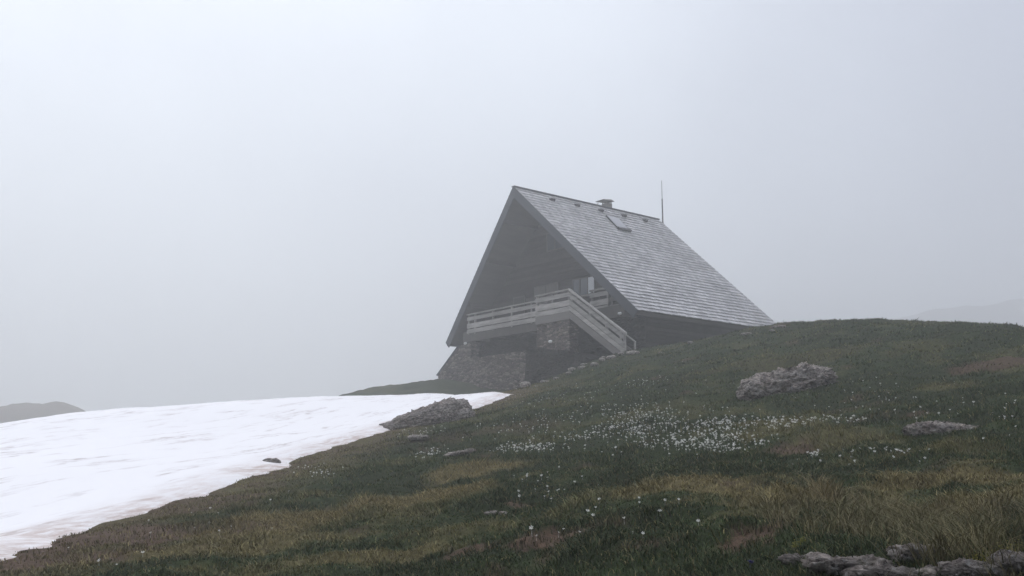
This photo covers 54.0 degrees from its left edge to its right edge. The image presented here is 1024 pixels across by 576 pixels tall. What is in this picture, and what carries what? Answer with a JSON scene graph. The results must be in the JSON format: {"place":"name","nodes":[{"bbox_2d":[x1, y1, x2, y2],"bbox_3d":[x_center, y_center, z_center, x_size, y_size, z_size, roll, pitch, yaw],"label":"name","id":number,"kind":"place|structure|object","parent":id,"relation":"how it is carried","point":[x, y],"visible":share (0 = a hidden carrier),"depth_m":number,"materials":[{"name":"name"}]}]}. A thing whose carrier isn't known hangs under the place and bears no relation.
{"place":"outdoors","nodes":[
{"label":"outdoors","id":0,"kind":"place"},
{"bbox_2d":[0,401,85,422],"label":"hill","id":1,"kind":"structure","parent":0,"point":[16,412],"depth_m":179.74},
{"bbox_2d":[0,317,1023,575],"bbox_3d":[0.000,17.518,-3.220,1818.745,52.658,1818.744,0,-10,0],"label":"ground","id":2,"kind":"structure","parent":0,"point":[444,387],"depth_m":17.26,"materials":[{"name":"green plant"}]},
{"bbox_2d":[0,392,512,560],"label":"snow","id":3,"kind":"structure","parent":2,"relation":"on","point":[67,473],"depth_m":24.83,"materials":[{"name":"white snow"}]},
{"bbox_2d":[262,458,280,462],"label":"rock","id":4,"kind":"object","parent":3,"relation":"on","point":[274,460],"visible":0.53,"depth_m":22.82,"materials":[{"name":"stone"}]},
{"bbox_2d":[407,434,429,439],"bbox_3d":[-2.258,3.608,24.297,0.548,0.152,0.304,0,-10,0],"label":"flat rock","id":5,"kind":"object","parent":2,"relation":"on","point":[416,437],"visible":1,"depth_m":24.20,"materials":[{"name":"stone"}]},
{"bbox_2d":[379,397,471,429],"bbox_3d":[-2.730,4.070,30.668,3.021,1.536,1.725,0,-10,0],"label":"rock outcrop","id":6,"kind":"object","parent":2,"relation":"on","point":[435,412],"visible":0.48,"depth_m":30.06,"materials":[{"name":"stone"}]},
{"bbox_2d":[441,408,475,422],"bbox_3d":[-1.759,3.960,30.415,1.350,0.672,0.874,0,-10,0],"label":"rock","id":7,"kind":"object","parent":2,"relation":"on","point":[461,414],"visible":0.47,"depth_m":30.10,"materials":[{"name":"stone"}]},
{"bbox_2d":[444,448,475,456],"bbox_3d":[-1.021,3.226,19.597,0.646,0.203,0.302,0,-10,0],"label":"flat rock","id":8,"kind":"object","parent":2,"relation":"on","point":[457,453],"visible":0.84,"depth_m":19.49,"materials":[{"name":"stone"}]},
{"bbox_2d":[484,510,507,514],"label":"flat rock","id":9,"kind":"object","parent":2,"relation":"on","point":[490,512],"visible":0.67,"depth_m":10.61,"materials":[{"name":"stone"}]},
{"bbox_2d":[520,381,530,387],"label":"stone","id":10,"kind":"object","parent":2,"relation":"on","point":[524,384],"visible":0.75,"depth_m":42.03,"materials":[{"name":"stone"}]},
{"bbox_2d":[525,346,600,383],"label":"retaining wall","id":11,"kind":"structure","parent":2,"relation":"on","point":[543,364],"depth_m":50.92,"materials":[{"name":"grey stone"}]},
{"bbox_2d":[436,180,776,389],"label":"mountain hut","id":12,"kind":"object","parent":2,"relation":"on","point":[560,273],"visible":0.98,"depth_m":55.46,"materials":[{"name":"wood"}]},
{"bbox_2d":[209,369,1005,507],"bbox_3d":[2.131,3.485,27.904,13.703,4.462,24.438,0,-10,0],"label":"flower carpet","id":13,"kind":"object","parent":2,"relation":"on","point":[673,436],"visible":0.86,"depth_m":18.91,"materials":[{"name":"white plant"}]},
{"bbox_2d":[606,355,615,359],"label":"stone","id":14,"kind":"object","parent":2,"relation":"on","point":[610,357],"visible":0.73,"depth_m":44.11,"materials":[{"name":"stone"}]},
{"bbox_2d":[626,350,639,354],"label":"stone","id":15,"kind":"object","parent":2,"relation":"on","point":[632,352],"visible":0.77,"depth_m":42.96,"materials":[{"name":"stone"}]},
{"bbox_2d":[736,362,837,400],"bbox_3d":[6.293,2.259,23.008,2.291,1.165,1.438,0,-10,0],"label":"boulder","id":16,"kind":"object","parent":2,"relation":"on","point":[801,376],"visible":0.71,"depth_m":22.56,"materials":[{"name":"stone"}]},
{"bbox_2d":[777,552,812,565],"bbox_3d":[1.570,1.440,5.335,0.328,0.074,0.204,0,-10,0],"label":"broken outcrop","id":17,"kind":"object","parent":2,"relation":"on","point":[786,558],"visible":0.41,"depth_m":5.30,"materials":[{"name":"stone"}]},
{"bbox_2d":[800,552,898,575],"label":"broken outcrop","id":18,"kind":"object","parent":2,"relation":"on","point":[827,563],"visible":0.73,"depth_m":4.63,"materials":[{"name":"stone"}]},
{"bbox_2d":[841,562,939,575],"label":"broken outcrop","id":19,"kind":"object","parent":2,"relation":"on","point":[884,569],"visible":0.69,"depth_m":4.44,"materials":[{"name":"stone"}]},
{"bbox_2d":[886,543,948,561],"bbox_3d":[1.934,1.252,4.720,0.365,0.112,0.219,0,-10,0],"label":"broken outcrop","id":20,"kind":"object","parent":2,"relation":"on","point":[905,552],"visible":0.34,"depth_m":4.66,"materials":[{"name":"stone"}]},
{"bbox_2d":[902,420,978,435],"bbox_3d":[5.840,1.981,13.639,1.124,0.364,0.720,0,-10,0],"label":"flat rock","id":21,"kind":"object","parent":2,"relation":"on","point":[924,428],"visible":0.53,"depth_m":13.43,"materials":[{"name":"stone"}]},
{"bbox_2d":[936,557,1008,575],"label":"broken outcrop","id":22,"kind":"object","parent":2,"relation":"on","point":[946,567],"visible":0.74,"depth_m":4.30,"materials":[{"name":"stone"}]},
{"bbox_2d":[967,539,1022,561],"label":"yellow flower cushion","id":23,"kind":"object","parent":2,"relation":"on","point":[991,550],"visible":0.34,"depth_m":4.44,"materials":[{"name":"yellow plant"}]},
{"bbox_2d":[987,549,1023,573],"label":"broken outcrop","id":24,"kind":"object","parent":2,"relation":"on","point":[1016,563],"visible":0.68,"depth_m":4.28,"materials":[{"name":"stone"}]},
{"bbox_2d":[0,0,1023,410],"label":"sky","id":25,"kind":"structure","parent":0,"point":[202,201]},
{"bbox_2d":[791,537,805,547],"bbox_3d":[1.686,1.529,5.925,0.104,0.126,0.066,0,-10,0],"label":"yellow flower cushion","id":26,"kind":"object","parent":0,"point":[800,541],"visible":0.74,"depth_m":5.94,"materials":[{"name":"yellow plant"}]},
{"bbox_2d":[772,299,1023,326],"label":"mountain ridge","id":27,"kind":"structure","parent":0,"point":[1011,311],"depth_m":507.08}
]}

